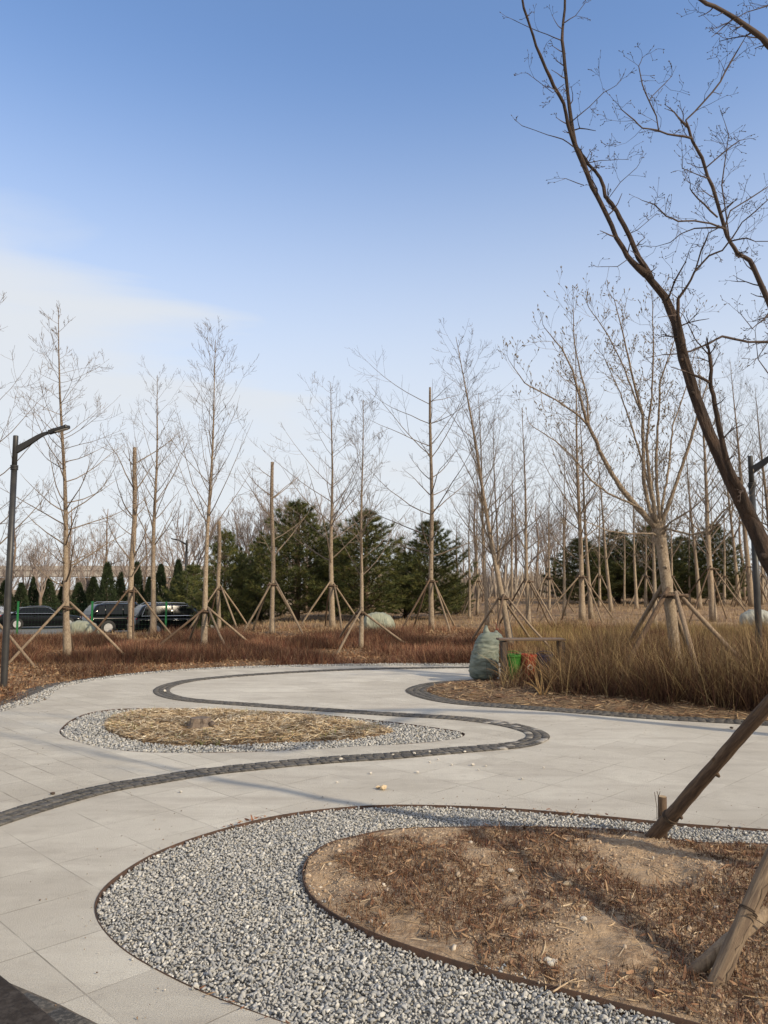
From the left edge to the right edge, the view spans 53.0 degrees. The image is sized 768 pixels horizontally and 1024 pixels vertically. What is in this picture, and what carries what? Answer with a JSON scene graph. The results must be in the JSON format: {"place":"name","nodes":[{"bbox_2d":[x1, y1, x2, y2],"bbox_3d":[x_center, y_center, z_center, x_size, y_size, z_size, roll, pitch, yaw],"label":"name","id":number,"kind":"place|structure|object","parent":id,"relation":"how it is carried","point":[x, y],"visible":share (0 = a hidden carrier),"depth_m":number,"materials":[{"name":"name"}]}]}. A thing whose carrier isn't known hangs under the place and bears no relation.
{"place":"outdoors","nodes":[
{"label":"outdoors","id":0,"kind":"place"},
{"bbox_2d":[0,975,57,1023],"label":"edging strip","id":1,"kind":"object","parent":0,"point":[17,1006],"visible":1,"depth_m":2.31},
{"bbox_2d":[0,625,232,633],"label":"car park","id":2,"kind":"structure","parent":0,"point":[47,628],"depth_m":47.62,"materials":[{"name":"grey asphalt"}]},
{"bbox_2d":[0,605,80,629],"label":"parked car","id":3,"kind":"object","parent":2,"relation":"on","point":[35,619],"visible":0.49,"depth_m":48.19,"materials":[{"name":"black paint"}]},
{"bbox_2d":[81,601,140,631],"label":"parked car","id":4,"kind":"object","parent":2,"relation":"on","point":[115,616],"visible":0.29,"depth_m":42.72,"materials":[{"name":"black paint"}]},
{"bbox_2d":[127,602,214,632],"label":"parked car","id":5,"kind":"object","parent":2,"relation":"on","point":[178,617],"visible":0.36,"depth_m":40.48,"materials":[{"name":"black paint"}]},
{"bbox_2d":[0,663,499,711],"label":"gravel","id":6,"kind":"structure","parent":0,"point":[34,697],"depth_m":15.91,"materials":[{"name":"stone"}]},
{"bbox_2d":[0,666,525,811],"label":"side paving","id":7,"kind":"structure","parent":0,"point":[31,750],"depth_m":8.47,"materials":[{"name":"stone"}]},
{"bbox_2d":[0,668,767,1023],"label":"paving","id":8,"kind":"structure","parent":0,"point":[52,944],"depth_m":6.29,"materials":[{"name":"stone"}]},
{"bbox_2d":[24,992,94,1023],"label":"paving band","id":9,"kind":"object","parent":8,"relation":"on","point":[60,1015],"visible":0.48,"depth_m":3.08,"materials":[{"name":"grey stone"}]},
{"bbox_2d":[0,666,548,825],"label":"paving band","id":10,"kind":"object","parent":8,"relation":"in","point":[63,799],"visible":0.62,"depth_m":7.90,"materials":[{"name":"grey stone"}]},
{"bbox_2d":[407,679,767,725],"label":"island paving band","id":11,"kind":"object","parent":8,"relation":"on","point":[424,694],"visible":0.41,"depth_m":10.96,"materials":[{"name":"grey stone"}]},
{"bbox_2d":[468,622,502,679],"bbox_3d":[1.947,2.627,14.637,0.689,1.061,0.535,0,-6,0],"label":"woven sack","id":12,"kind":"object","parent":11,"relation":"on","point":[486,644],"visible":0.91,"depth_m":14.45,"materials":[{"name":"green"}]},
{"bbox_2d":[597,0,767,379],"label":"overhanging tree","id":13,"kind":"object","parent":8,"relation":"on","point":[758,35],"visible":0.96,"depth_m":5.19,"materials":[{"name":"brown plant"}]},
{"bbox_2d":[0,590,767,710],"bbox_3d":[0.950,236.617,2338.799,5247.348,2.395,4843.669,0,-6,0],"label":"ground","id":14,"kind":"structure","parent":0,"point":[727,612],"depth_m":33.43,"materials":[{"name":"brown plant"}]},
{"bbox_2d":[11,582,30,611],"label":"juniper tree","id":15,"kind":"object","parent":14,"relation":"on","point":[20,594],"visible":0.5,"depth_m":55.44,"materials":[{"name":"green plant"}]},
{"bbox_2d":[0,537,56,592],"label":"bare tree","id":16,"kind":"object","parent":14,"relation":"on","point":[27,584],"visible":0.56,"depth_m":60.46,"materials":[{"name":"brown plant"}]},
{"bbox_2d":[0,424,69,687],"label":"street lamp","id":17,"kind":"object","parent":14,"relation":"on","point":[17,448],"visible":0.84,"depth_m":13.52,"materials":[{"name":"grey metal"}]},
{"bbox_2d":[0,293,84,543],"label":"bare tree","id":18,"kind":"object","parent":14,"relation":"on","point":[8,422],"visible":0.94,"depth_m":17.39,"materials":[{"name":"beige plant"}]},
{"bbox_2d":[35,577,62,612],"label":"juniper tree","id":19,"kind":"object","parent":14,"relation":"on","point":[52,600],"visible":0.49,"depth_m":56.41,"materials":[{"name":"green plant"}]},
{"bbox_2d":[23,523,76,604],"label":"bare tree","id":20,"kind":"object","parent":14,"relation":"on","point":[42,582],"visible":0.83,"depth_m":55.86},
{"bbox_2d":[9,601,124,663],"bbox_3d":[-6.971,2.865,17.926,2.328,1.570,2.783,-1,-6,13],"label":"tree support","id":21,"kind":"object","parent":14,"relation":"on","point":[62,607],"visible":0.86,"depth_m":18.02,"materials":[{"name":"brown wood"}]},
{"bbox_2d":[69,582,88,615],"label":"juniper tree","id":22,"kind":"object","parent":14,"relation":"on","point":[79,593],"visible":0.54,"depth_m":56.41,"materials":[{"name":"green plant"}]},
{"bbox_2d":[0,303,161,657],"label":"bare tree","id":23,"kind":"object","parent":14,"relation":"on","point":[67,645],"visible":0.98,"depth_m":18.48,"materials":[{"name":"beige plant"}]},
{"bbox_2d":[57,514,115,594],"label":"bare tree","id":24,"kind":"object","parent":14,"relation":"on","point":[87,583],"visible":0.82,"depth_m":57.97,"materials":[{"name":"brown plant"}]},
{"bbox_2d":[93,561,116,603],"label":"juniper tree","id":25,"kind":"object","parent":14,"relation":"on","point":[106,578],"visible":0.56,"depth_m":54.51,"materials":[{"name":"green plant"}]},
{"bbox_2d":[94,587,171,640],"bbox_3d":[-8.051,3.329,24.531,2.093,1.893,2.172,-3,-6,27],"label":"tree support","id":26,"kind":"object","parent":14,"relation":"on","point":[134,590],"visible":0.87,"depth_m":24.55,"materials":[{"name":"brown wood"}]},
{"bbox_2d":[92,417,197,639],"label":"bare tree","id":27,"kind":"object","parent":14,"relation":"on","point":[134,514],"visible":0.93,"depth_m":24.90,"materials":[{"name":"beige plant"}]},
{"bbox_2d":[148,563,169,603],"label":"juniper tree","id":28,"kind":"object","parent":14,"relation":"on","point":[160,577],"visible":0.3,"depth_m":54.58,"materials":[{"name":"green plant"}]},
{"bbox_2d":[115,361,204,633],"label":"bare tree","id":29,"kind":"object","parent":14,"relation":"on","point":[153,620],"visible":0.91,"depth_m":28.58,"materials":[{"name":"beige plant"}]},
{"bbox_2d":[145,508,224,576],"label":"bare tree","id":30,"kind":"object","parent":14,"relation":"on","point":[169,549],"visible":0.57,"depth_m":56.70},
{"bbox_2d":[157,562,216,629],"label":"pine tree","id":31,"kind":"object","parent":14,"relation":"on","point":[194,570],"visible":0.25,"depth_m":42.33,"materials":[{"name":"green plant"}]},
{"bbox_2d":[160,497,227,600],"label":"bare tree","id":32,"kind":"object","parent":14,"relation":"on","point":[194,542],"visible":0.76,"depth_m":50.83,"materials":[{"name":"brown plant"}]},
{"bbox_2d":[0,663,390,705],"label":"rim paving band","id":33,"kind":"object","parent":14,"relation":"on","point":[34,691],"visible":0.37,"depth_m":13.51,"materials":[{"name":"grey stone"}]},
{"bbox_2d":[159,607,247,646],"bbox_3d":[-4.716,3.211,20.602,2.590,1.402,2.280,-2,-6,15],"label":"tree support","id":34,"kind":"object","parent":14,"relation":"on","point":[203,611],"visible":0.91,"depth_m":20.58,"materials":[{"name":"brown wood"}]},
{"bbox_2d":[155,315,273,643],"bbox_3d":[-4.712,-0.856,21.000,3.052,9.298,2.833,-2,-6,20],"label":"bare tree","id":35,"kind":"object","parent":14,"relation":"on","point":[204,631],"visible":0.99,"depth_m":21.00,"materials":[{"name":"beige plant"}]},
{"bbox_2d":[209,521,229,628],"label":"bare tree","id":36,"kind":"object","parent":14,"relation":"on","point":[219,554],"visible":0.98,"depth_m":28.17,"materials":[{"name":"beige plant"}]},
{"bbox_2d":[185,528,261,629],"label":"pine tree","id":37,"kind":"object","parent":14,"relation":"on","point":[225,577],"visible":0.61,"depth_m":35.51,"materials":[{"name":"green plant"}]},
{"bbox_2d":[0,566,448,591],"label":"raised road","id":38,"kind":"structure","parent":14,"relation":"on","point":[60,574],"depth_m":203.37,"materials":[{"name":"grey concrete"}]},
{"bbox_2d":[221,496,276,624],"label":"bare tree","id":39,"kind":"object","parent":14,"relation":"on","point":[248,541],"visible":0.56,"depth_m":49.02,"materials":[{"name":"brown plant"}]},
{"bbox_2d":[214,478,290,622],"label":"bare tree","id":40,"kind":"object","parent":14,"relation":"on","point":[242,528],"visible":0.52,"depth_m":49.62,"materials":[{"name":"brown plant"}]},
{"bbox_2d":[60,707,462,752],"bbox_3d":[-1.576,2.701,9.544,5.058,0.001,3.059,0,-6,0],"label":"gravel base","id":41,"kind":"object","parent":14,"relation":"on","point":[261,746],"visible":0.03,"depth_m":8.79,"materials":[{"name":"grey gravel"}]},
{"bbox_2d":[101,706,392,747],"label":"straw mulch","id":42,"kind":"object","parent":41,"relation":"on","point":[278,717],"visible":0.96,"depth_m":9.25,"materials":[{"name":"beige plant"}]},
{"bbox_2d":[233,535,290,623],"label":"pine tree","id":43,"kind":"object","parent":14,"relation":"on","point":[261,617],"visible":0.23,"depth_m":37.56,"materials":[{"name":"green plant"}]},
{"bbox_2d":[213,457,311,633],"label":"bare tree","id":44,"kind":"object","parent":14,"relation":"on","point":[272,594],"visible":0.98,"depth_m":24.96,"materials":[{"name":"beige plant"}]},
{"bbox_2d":[243,580,302,632],"bbox_3d":[-3.482,3.174,24.943,2.215,1.970,2.077,0,-6,0],"label":"tree support","id":45,"kind":"object","parent":14,"relation":"on","point":[261,602],"visible":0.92,"depth_m":24.62,"materials":[{"name":"brown wood"}]},
{"bbox_2d":[240,496,347,619],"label":"pine tree","id":46,"kind":"object","parent":14,"relation":"on","point":[283,577],"visible":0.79,"depth_m":34.27,"materials":[{"name":"green plant"}]},
{"bbox_2d":[0,626,614,704],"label":"dry tufts","id":47,"kind":"object","parent":14,"relation":"on","point":[178,659],"visible":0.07,"depth_m":17.32,"materials":[{"name":"brown plant"}]},
{"bbox_2d":[251,372,404,627],"bbox_3d":[-1.994,-0.453,27.609,5.756,9.312,4.217,0,-6,0],"label":"bare tree","id":48,"kind":"object","parent":14,"relation":"on","point":[332,622],"visible":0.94,"depth_m":27.51,"materials":[{"name":"beige plant"}]},
{"bbox_2d":[0,627,700,703],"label":"leaf litter","id":49,"kind":"object","parent":14,"relation":"on","point":[160,666],"visible":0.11,"depth_m":17.20,"materials":[{"name":"brown plant"}]},
{"bbox_2d":[301,505,414,616],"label":"pine tree","id":50,"kind":"object","parent":14,"relation":"on","point":[375,596],"visible":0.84,"depth_m":33.32,"materials":[{"name":"green plant"}]},
{"bbox_2d":[325,389,423,648],"bbox_3d":[-0.213,0.114,21.208,2.757,7.358,2.544,0,-6,0],"label":"bare tree","id":51,"kind":"object","parent":14,"relation":"on","point":[361,627],"visible":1,"depth_m":21.20,"materials":[{"name":"beige plant"}]},
{"bbox_2d":[0,619,754,702],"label":"dead shrubs","id":52,"kind":"object","parent":14,"relation":"on","point":[427,648],"visible":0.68,"depth_m":19.26,"materials":[{"name":"brown plant"}]},
{"bbox_2d":[364,612,394,629],"bbox_3d":[-0.168,3.687,25.724,1.080,0.705,0.749,0,-6,-4],"label":"woven sack","id":53,"kind":"object","parent":14,"relation":"on","point":[382,618],"visible":0.57,"depth_m":25.42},
{"bbox_2d":[0,560,767,616],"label":"thicket","id":54,"kind":"object","parent":14,"relation":"on","point":[492,585],"visible":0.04,"depth_m":66.64,"materials":[{"name":"plant"}]},
{"bbox_2d":[96,810,760,1023],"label":"gravel base","id":55,"kind":"object","parent":14,"relation":"on","point":[345,977],"visible":0.21,"depth_m":3.63,"materials":[{"name":"grey gravel"}]},
{"bbox_2d":[94,804,767,1023],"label":"steel edging","id":56,"kind":"object","parent":55,"relation":"on","point":[182,843],"visible":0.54,"depth_m":5.66,"materials":[{"name":"brown metal"}]},
{"bbox_2d":[302,826,767,1023],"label":"steel edging","id":57,"kind":"object","parent":55,"relation":"on","point":[423,954],"visible":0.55,"depth_m":3.49,"materials":[{"name":"metal"}]},
{"bbox_2d":[303,825,767,1023],"bbox_3d":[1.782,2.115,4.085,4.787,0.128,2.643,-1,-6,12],"label":"bare soil","id":58,"kind":"structure","parent":55,"relation":"on","point":[600,939],"depth_m":4.04,"materials":[{"name":"brown soil"}]},
{"bbox_2d":[306,824,767,1022],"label":"dry stalks","id":59,"kind":"object","parent":58,"relation":"on","point":[560,906],"visible":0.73,"depth_m":4.14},
{"bbox_2d":[313,828,767,996],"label":"stray stones","id":60,"kind":"object","parent":58,"relation":"on","point":[454,945],"visible":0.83,"depth_m":4.39,"materials":[{"name":"stone"}]},
{"bbox_2d":[318,821,767,1023],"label":"dead ground cover","id":61,"kind":"object","parent":58,"relation":"on","point":[555,840],"visible":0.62,"depth_m":4.17,"materials":[{"name":"brown plant"}]},
{"bbox_2d":[645,694,767,838],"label":"prop log","id":62,"kind":"object","parent":58,"relation":"on","point":[679,806],"visible":0.94,"depth_m":4.95,"materials":[{"name":"brown wood"}]},
{"bbox_2d":[686,905,767,975],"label":"log","id":63,"kind":"object","parent":58,"relation":"on","point":[704,961],"visible":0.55,"depth_m":3.42,"materials":[{"name":"brown wood"}]},
{"bbox_2d":[706,846,767,987],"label":"prop log","id":64,"kind":"object","parent":58,"relation":"on","point":[735,939],"visible":0.86,"depth_m":3.40,"materials":[{"name":"brown wood"}]},
{"bbox_2d":[500,0,767,575],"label":"leaning tree","id":65,"kind":"object","parent":55,"relation":"on","point":[750,519],"visible":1,"depth_m":4.69,"materials":[{"name":"brown plant"}]},
{"bbox_2d":[347,347,509,628],"bbox_3d":[1.518,-0.833,26.847,5.753,9.918,6.360,0,-6,0],"label":"bare tree","id":66,"kind":"object","parent":14,"relation":"on","point":[431,556],"visible":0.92,"depth_m":26.57,"materials":[{"name":"beige plant"}]},
{"bbox_2d":[402,577,455,630],"bbox_3d":[1.492,3.198,26.130,1.884,2.019,2.298,-1,-6,10],"label":"tree support","id":67,"kind":"object","parent":14,"relation":"on","point":[428,581],"visible":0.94,"depth_m":26.16,"materials":[{"name":"brown wood"}]},
{"bbox_2d":[385,516,481,616],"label":"pine tree","id":68,"kind":"object","parent":14,"relation":"on","point":[418,558],"visible":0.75,"depth_m":34.88,"materials":[{"name":"green plant"}]},
{"bbox_2d":[442,484,493,618],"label":"bare tree","id":69,"kind":"object","parent":14,"relation":"on","point":[469,592],"visible":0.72,"depth_m":34.35,"materials":[{"name":"beige plant"}]},
{"bbox_2d":[456,379,514,625],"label":"bare tree","id":70,"kind":"object","parent":14,"relation":"on","point":[487,621],"visible":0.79,"depth_m":28.31,"materials":[{"name":"beige plant"}]},
{"bbox_2d":[430,319,558,644],"bbox_3d":[2.827,-0.787,21.115,3.119,9.216,3.719,0,-6,0],"label":"bare tree","id":71,"kind":"object","parent":14,"relation":"on","point":[496,562],"visible":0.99,"depth_m":20.59,"materials":[{"name":"beige plant"}]},
{"bbox_2d":[464,408,524,619],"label":"bare tree","id":72,"kind":"object","parent":14,"relation":"on","point":[498,601],"visible":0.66,"depth_m":32.76,"materials":[{"name":"beige plant"}]},
{"bbox_2d":[480,435,543,612],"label":"bare tree","id":73,"kind":"object","parent":14,"relation":"on","point":[511,570],"visible":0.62,"depth_m":38.08,"materials":[{"name":"beige plant"}]},
{"bbox_2d":[473,594,552,648],"bbox_3d":[3.433,3.019,20.301,2.269,1.728,2.546,1,-6,-9],"label":"tree support","id":74,"kind":"object","parent":14,"relation":"on","point":[505,597],"visible":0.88,"depth_m":20.34,"materials":[{"name":"brown wood"}]},
{"bbox_2d":[485,395,569,624],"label":"bare tree","id":75,"kind":"object","parent":14,"relation":"on","point":[527,601],"visible":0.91,"depth_m":27.36,"materials":[{"name":"beige plant"}]},
{"bbox_2d":[530,470,570,611],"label":"bare tree","id":76,"kind":"object","parent":14,"relation":"on","point":[549,591],"visible":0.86,"depth_m":36.46,"materials":[{"name":"beige plant"}]},
{"bbox_2d":[530,439,586,615],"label":"bare tree","id":77,"kind":"object","parent":14,"relation":"on","point":[564,572],"visible":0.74,"depth_m":34.24,"materials":[{"name":"beige plant"}]},
{"bbox_2d":[512,326,639,621],"bbox_3d":[7.837,-1.682,31.271,4.592,12.246,5.769,-5,-8,41],"label":"bare tree","id":78,"kind":"object","parent":14,"relation":"on","point":[582,611],"visible":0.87,"depth_m":30.86,"materials":[{"name":"beige plant"}]},
{"bbox_2d":[539,537,622,601],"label":"pine tree","id":79,"kind":"object","parent":14,"relation":"on","point":[574,572],"visible":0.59,"depth_m":45.24,"materials":[{"name":"green plant"}]},
{"bbox_2d":[543,377,639,618],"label":"bare tree","id":80,"kind":"object","parent":14,"relation":"on","point":[590,607],"visible":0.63,"depth_m":31.94,"materials":[{"name":"beige plant"}]},
{"bbox_2d":[583,479,625,606],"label":"bare tree","id":81,"kind":"object","parent":14,"relation":"on","point":[599,578],"visible":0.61,"depth_m":41.02,"materials":[{"name":"beige plant"}]},
{"bbox_2d":[572,529,657,602],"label":"pine tree","id":82,"kind":"object","parent":14,"relation":"on","point":[618,591],"visible":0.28,"depth_m":47.19,"materials":[{"name":"green plant"}]},
{"bbox_2d":[575,427,654,611],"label":"bare tree","id":83,"kind":"object","parent":14,"relation":"on","point":[606,557],"visible":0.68,"depth_m":37.08,"materials":[{"name":"beige plant"}]},
{"bbox_2d":[603,464,655,608],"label":"bare tree","id":84,"kind":"object","parent":14,"relation":"on","point":[636,605],"visible":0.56,"depth_m":39.42,"materials":[{"name":"beige plant"}]},
{"bbox_2d":[609,524,695,602],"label":"pine tree","id":85,"kind":"object","parent":14,"relation":"on","point":[676,574],"visible":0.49,"depth_m":45.34,"materials":[{"name":"green plant"}]},
{"bbox_2d":[626,443,681,626],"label":"bare tree","id":86,"kind":"object","parent":14,"relation":"on","point":[654,559],"visible":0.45,"depth_m":25.20,"materials":[{"name":"beige plant"}]},
{"bbox_2d":[659,417,724,608],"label":"bare tree","id":87,"kind":"object","parent":14,"relation":"on","point":[698,590],"visible":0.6,"depth_m":39.47,"materials":[{"name":"beige plant"}]},
{"bbox_2d":[674,520,747,603],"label":"pine tree","id":88,"kind":"object","parent":14,"relation":"on","point":[716,560],"visible":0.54,"depth_m":44.45,"materials":[{"name":"green plant"}]},
{"bbox_2d":[659,344,765,621],"bbox_3d":[13.137,-1.242,30.759,4.074,11.264,3.640,3,-7,-31],"label":"bare tree","id":89,"kind":"object","parent":14,"relation":"on","point":[712,601],"visible":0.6,"depth_m":30.69,"materials":[{"name":"beige plant"}]},
{"bbox_2d":[701,464,742,605],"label":"bare tree","id":90,"kind":"object","parent":14,"relation":"on","point":[724,579],"visible":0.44,"depth_m":43.09,"materials":[{"name":"beige plant"}]},
{"bbox_2d":[686,382,759,605],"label":"bare tree","id":91,"kind":"object","parent":14,"relation":"on","point":[735,562],"visible":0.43,"depth_m":43.23,"materials":[{"name":"beige plant"}]},
{"bbox_2d":[701,346,767,606],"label":"bare tree","id":92,"kind":"object","parent":14,"relation":"on","point":[749,576],"visible":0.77,"depth_m":41.88,"materials":[{"name":"beige plant"}]},
{"bbox_2d":[715,369,767,531],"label":"bare tree","id":93,"kind":"object","parent":14,"relation":"on","point":[764,483],"visible":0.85,"depth_m":32.11,"materials":[{"name":"beige plant"}]},
{"bbox_2d":[747,455,767,653],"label":"street lamp","id":94,"kind":"object","parent":14,"relation":"on","point":[759,465],"visible":0.66,"depth_m":13.43,"materials":[{"name":"grey metal"}]},
{"bbox_2d":[0,0,767,589],"label":"sky","id":95,"kind":"structure","parent":0,"point":[324,180],"materials":[{"name":"blue"}]},
{"bbox_2d":[126,943,673,1023],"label":"gravel","id":96,"kind":"structure","parent":0,"point":[399,967],"depth_m":3.32,"materials":[{"name":"grey gravel"}]},
{"bbox_2d":[96,802,767,951],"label":"gravel","id":97,"kind":"structure","parent":0,"point":[119,914],"depth_m":4.59,"materials":[{"name":"grey gravel"}]},
{"bbox_2d":[428,681,767,719],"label":"island soil","id":98,"kind":"structure","parent":0,"point":[681,709],"depth_m":11.30,"materials":[{"name":"brown soil"}]},
{"bbox_2d":[496,638,565,679],"bbox_3d":[2.634,2.657,13.803,1.194,0.783,0.340,0,-6,0],"label":"bin rack","id":99,"kind":"object","parent":98,"relation":"on","point":[503,644],"visible":0.58,"depth_m":13.69,"materials":[{"name":"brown wood"}]},
{"bbox_2d":[425,678,767,720],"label":"dead leaves","id":100,"kind":"object","parent":98,"relation":"on","point":[479,684],"visible":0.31,"depth_m":11.56,"materials":[{"name":"brown plant"}]},
{"bbox_2d":[485,596,767,711],"bbox_3d":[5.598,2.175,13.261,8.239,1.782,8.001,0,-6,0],"label":"tall grass","id":101,"kind":"structure","parent":98,"relation":"on","point":[718,654],"depth_m":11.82,"materials":[{"name":"beige plant"}]},
{"bbox_2d":[497,266,759,667],"bbox_3d":[4.174,-0.849,13.491,4.688,7.870,3.260,0,-6,0],"label":"bare tree","id":102,"kind":"object","parent":98,"relation":"on","point":[655,519],"visible":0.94,"depth_m":13.23,"materials":[{"name":"plant"}]},
{"bbox_2d":[620,584,739,678],"bbox_3d":[4.984,2.191,13.016,2.898,1.942,3.440,0,-6,0],"label":"tree support","id":103,"kind":"object","parent":98,"relation":"on","point":[677,595],"visible":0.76,"depth_m":12.99,"materials":[{"name":"brown wood"}]},
{"bbox_2d":[501,614,767,653],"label":"yellow grass","id":104,"kind":"structure","parent":0,"point":[546,630],"depth_m":22.87,"materials":[{"name":"beige plant"}]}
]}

